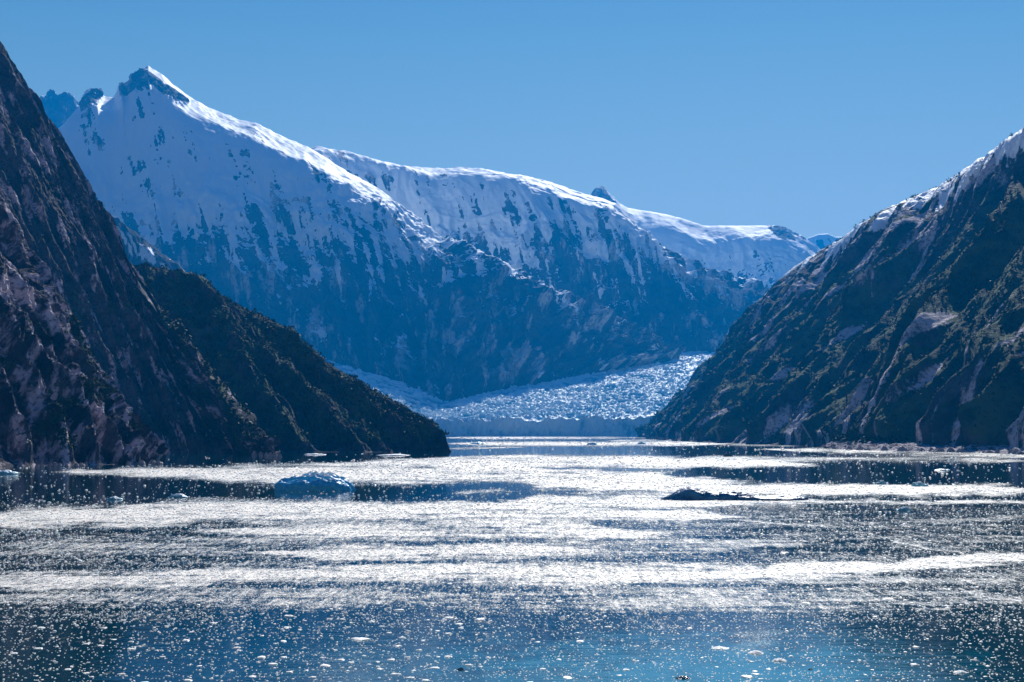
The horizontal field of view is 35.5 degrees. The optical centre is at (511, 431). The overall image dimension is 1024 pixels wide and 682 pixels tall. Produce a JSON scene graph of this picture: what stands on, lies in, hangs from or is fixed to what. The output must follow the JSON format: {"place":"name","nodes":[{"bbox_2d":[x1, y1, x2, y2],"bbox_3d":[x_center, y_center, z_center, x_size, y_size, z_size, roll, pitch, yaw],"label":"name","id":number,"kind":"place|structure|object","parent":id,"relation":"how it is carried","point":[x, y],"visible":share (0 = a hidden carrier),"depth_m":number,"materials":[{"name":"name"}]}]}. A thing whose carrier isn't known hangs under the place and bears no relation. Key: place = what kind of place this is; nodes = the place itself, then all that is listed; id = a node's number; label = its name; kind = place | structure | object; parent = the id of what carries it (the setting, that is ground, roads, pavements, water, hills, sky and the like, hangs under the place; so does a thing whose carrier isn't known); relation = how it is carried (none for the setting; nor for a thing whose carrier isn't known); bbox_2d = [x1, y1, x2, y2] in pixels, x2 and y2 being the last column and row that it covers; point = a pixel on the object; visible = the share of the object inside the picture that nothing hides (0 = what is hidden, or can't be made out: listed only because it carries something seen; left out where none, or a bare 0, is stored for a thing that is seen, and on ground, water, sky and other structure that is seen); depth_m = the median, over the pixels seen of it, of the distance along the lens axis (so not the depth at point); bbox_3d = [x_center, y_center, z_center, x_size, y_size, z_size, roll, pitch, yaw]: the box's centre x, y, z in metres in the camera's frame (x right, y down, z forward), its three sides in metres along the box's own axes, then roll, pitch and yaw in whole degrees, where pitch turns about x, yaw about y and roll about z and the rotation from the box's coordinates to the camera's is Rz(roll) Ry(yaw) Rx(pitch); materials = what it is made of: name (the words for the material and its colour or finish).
{"place":"outdoors","nodes":[
{"label":"outdoors","id":0,"kind":"place"},
{"bbox_2d":[40,89,78,127],"bbox_3d":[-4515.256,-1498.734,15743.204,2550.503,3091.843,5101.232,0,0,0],"label":"jagged peaks","id":1,"kind":"object","parent":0,"point":[60,109],"visible":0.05,"depth_m":14121.89,"materials":[{"name":"blue"}]},
{"bbox_2d":[0,189,168,466],"bbox_3d":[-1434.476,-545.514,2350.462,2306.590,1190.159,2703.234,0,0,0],"label":"cliff","id":2,"kind":"structure","parent":0,"point":[38,382],"depth_m":1319.27,"materials":[{"name":"grey stone"}]},
{"bbox_2d":[0,306,142,448],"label":"scrub","id":3,"kind":"object","parent":2,"relation":"on","point":[75,318],"visible":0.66,"depth_m":1347.95,"materials":[{"name":"green plant"}]},
{"bbox_2d":[0,41,281,454],"bbox_3d":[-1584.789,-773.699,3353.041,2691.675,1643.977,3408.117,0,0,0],"label":"tall cliff","id":4,"kind":"structure","parent":0,"point":[81,258],"depth_m":2085.50,"materials":[{"name":"grey stone"}]},
{"bbox_2d":[0,81,276,447],"bbox_3d":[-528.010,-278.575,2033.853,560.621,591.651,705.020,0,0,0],"label":"scrub","id":5,"kind":"object","parent":4,"relation":"on","point":[207,371],"visible":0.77,"depth_m":1963.92,"materials":[{"name":"green plant"}]},
{"bbox_2d":[111,215,182,270],"bbox_3d":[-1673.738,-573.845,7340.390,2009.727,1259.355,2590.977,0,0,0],"label":"rock spur","id":6,"kind":"structure","parent":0,"point":[138,249],"depth_m":6549.76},
{"bbox_2d":[134,266,450,451],"bbox_3d":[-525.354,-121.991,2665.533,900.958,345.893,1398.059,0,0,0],"label":"headland","id":7,"kind":"structure","parent":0,"point":[399,441],"depth_m":2171.13,"materials":[{"name":"green plant"}]},
{"bbox_2d":[132,262,448,444],"bbox_3d":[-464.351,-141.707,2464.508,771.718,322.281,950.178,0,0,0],"label":"scrub","id":8,"kind":"object","parent":7,"relation":"on","point":[226,299],"visible":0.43,"depth_m":2237.79,"materials":[{"name":"green plant"}]},
{"bbox_2d":[58,66,685,401],"bbox_3d":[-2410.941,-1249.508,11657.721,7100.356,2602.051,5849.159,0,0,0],"label":"snow mountain","id":9,"kind":"structure","parent":0,"point":[330,260],"depth_m":9777.68,"materials":[{"name":"white snow"}]},
{"bbox_2d":[0,437,1023,681],"bbox_3d":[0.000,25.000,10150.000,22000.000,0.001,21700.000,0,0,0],"label":"water","id":10,"kind":"structure","parent":0,"point":[656,667],"depth_m":286.33,"materials":[{"name":"blue liquid"}]},
{"bbox_2d":[0,470,19,473],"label":"growler","id":11,"kind":"object","parent":10,"relation":"on","point":[7,472],"visible":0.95,"depth_m":945.65,"materials":[{"name":"white ice"}]},
{"bbox_2d":[106,496,122,499],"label":"growler","id":12,"kind":"object","parent":10,"relation":"on","point":[114,498],"visible":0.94,"depth_m":588.98,"materials":[{"name":"blue ice"}]},
{"bbox_2d":[167,493,187,497],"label":"growler","id":13,"kind":"object","parent":10,"relation":"on","point":[180,495],"visible":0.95,"depth_m":606.94,"materials":[{"name":"ice"}]},
{"bbox_2d":[274,471,355,490],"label":"iceberg","id":14,"kind":"object","parent":10,"relation":"on","point":[317,481],"visible":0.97,"depth_m":684.43,"materials":[{"name":"blue ice"}]},
{"bbox_2d":[351,637,370,640],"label":"ice fragment","id":15,"kind":"object","parent":10,"relation":"on","point":[358,638],"visible":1,"depth_m":192.17,"materials":[{"name":"white ice"}]},
{"bbox_2d":[0,437,1023,681],"bbox_3d":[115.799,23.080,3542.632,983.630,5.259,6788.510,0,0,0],"label":"brash ice","id":16,"kind":"structure","parent":10,"relation":"on","point":[452,549],"depth_m":330.92,"materials":[{"name":"white ice"}]},
{"bbox_2d":[675,675,690,678],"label":"growler","id":17,"kind":"object","parent":10,"relation":"on","point":[682,677],"visible":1,"depth_m":162.01,"materials":[{"name":"ice"}]},
{"bbox_2d":[712,646,728,648],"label":"ice floe","id":18,"kind":"object","parent":10,"relation":"on","point":[719,647],"visible":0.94,"depth_m":184.39,"materials":[{"name":"white ice"}]},
{"bbox_2d":[661,487,808,500],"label":"iceberg","id":19,"kind":"object","parent":10,"relation":"on","point":[688,493],"visible":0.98,"depth_m":583.87,"materials":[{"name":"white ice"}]},
{"bbox_2d":[741,675,752,678],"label":"ice fragment","id":20,"kind":"object","parent":10,"relation":"on","point":[746,676],"visible":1,"depth_m":162.59,"materials":[{"name":"white ice"}]},
{"bbox_2d":[748,650,762,653],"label":"ice floe","id":21,"kind":"object","parent":10,"relation":"on","point":[755,652],"visible":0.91,"depth_m":180.25,"materials":[{"name":"white ice"}]},
{"bbox_2d":[773,658,786,660],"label":"ice floe","id":22,"kind":"object","parent":10,"relation":"on","point":[778,659],"visible":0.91,"depth_m":174.53,"materials":[{"name":"white ice"}]},
{"bbox_2d":[875,480,886,484],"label":"growler","id":23,"kind":"object","parent":10,"relation":"on","point":[881,482],"visible":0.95,"depth_m":758.19,"materials":[{"name":"blue ice"}]},
{"bbox_2d":[896,506,911,510],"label":"growler","id":24,"kind":"object","parent":10,"relation":"on","point":[903,508],"visible":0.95,"depth_m":505.64,"materials":[{"name":"blue ice"}]},
{"bbox_2d":[911,481,927,486],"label":"growler","id":25,"kind":"object","parent":10,"relation":"on","point":[918,484],"visible":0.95,"depth_m":730.79,"materials":[{"name":"blue ice"}]},
{"bbox_2d":[953,670,966,672],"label":"ice floe","id":26,"kind":"object","parent":10,"relation":"on","point":[959,671],"visible":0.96,"depth_m":165.97,"materials":[{"name":"white ice"}]},
{"bbox_2d":[0,0,1023,238],"label":"sky","id":27,"kind":"structure","parent":0,"point":[809,118],"materials":[{"name":"blue"}]},
{"bbox_2d":[320,350,715,436],"bbox_3d":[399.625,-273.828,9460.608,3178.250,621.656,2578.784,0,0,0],"label":"glacier","id":28,"kind":"object","parent":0,"point":[620,402],"visible":0.55,"depth_m":8561.06,"materials":[{"name":"white ice"}]},
{"bbox_2d":[311,146,769,352],"bbox_3d":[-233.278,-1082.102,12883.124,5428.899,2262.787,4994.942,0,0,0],"label":"snow dome","id":29,"kind":"structure","parent":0,"point":[607,253],"depth_m":11316.16,"materials":[{"name":"white snow"}]},
{"bbox_2d":[591,186,820,288],"bbox_3d":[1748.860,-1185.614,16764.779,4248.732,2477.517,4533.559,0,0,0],"label":"icefield","id":30,"kind":"structure","parent":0,"point":[769,256],"depth_m":15031.14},
{"bbox_2d":[807,234,839,249],"bbox_3d":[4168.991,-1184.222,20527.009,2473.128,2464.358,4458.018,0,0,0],"label":"peak","id":31,"kind":"structure","parent":0,"point":[820,241],"depth_m":19411.79,"materials":[{"name":"blue"}]},
{"bbox_2d":[634,127,1023,447],"bbox_3d":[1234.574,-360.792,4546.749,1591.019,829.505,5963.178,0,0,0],"label":"forested mountain","id":32,"kind":"structure","parent":0,"point":[1000,167],"depth_m":3103.96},
{"bbox_2d":[633,133,1023,442],"bbox_3d":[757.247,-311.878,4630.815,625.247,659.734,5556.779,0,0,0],"label":"scrub","id":33,"kind":"object","parent":32,"relation":"on","point":[994,367],"visible":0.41,"depth_m":3008.85,"materials":[{"name":"green plant"}]},
{"bbox_2d":[824,440,1023,452],"bbox_3d":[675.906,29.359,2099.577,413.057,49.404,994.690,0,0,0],"label":"shore ledge","id":34,"kind":"object","parent":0,"point":[879,445],"visible":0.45,"depth_m":2137.75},
{"bbox_2d":[831,428,988,443],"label":"scrub","id":35,"kind":"object","parent":34,"relation":"on","point":[851,435],"visible":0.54,"depth_m":2269.78,"materials":[{"name":"green plant"}]}
]}

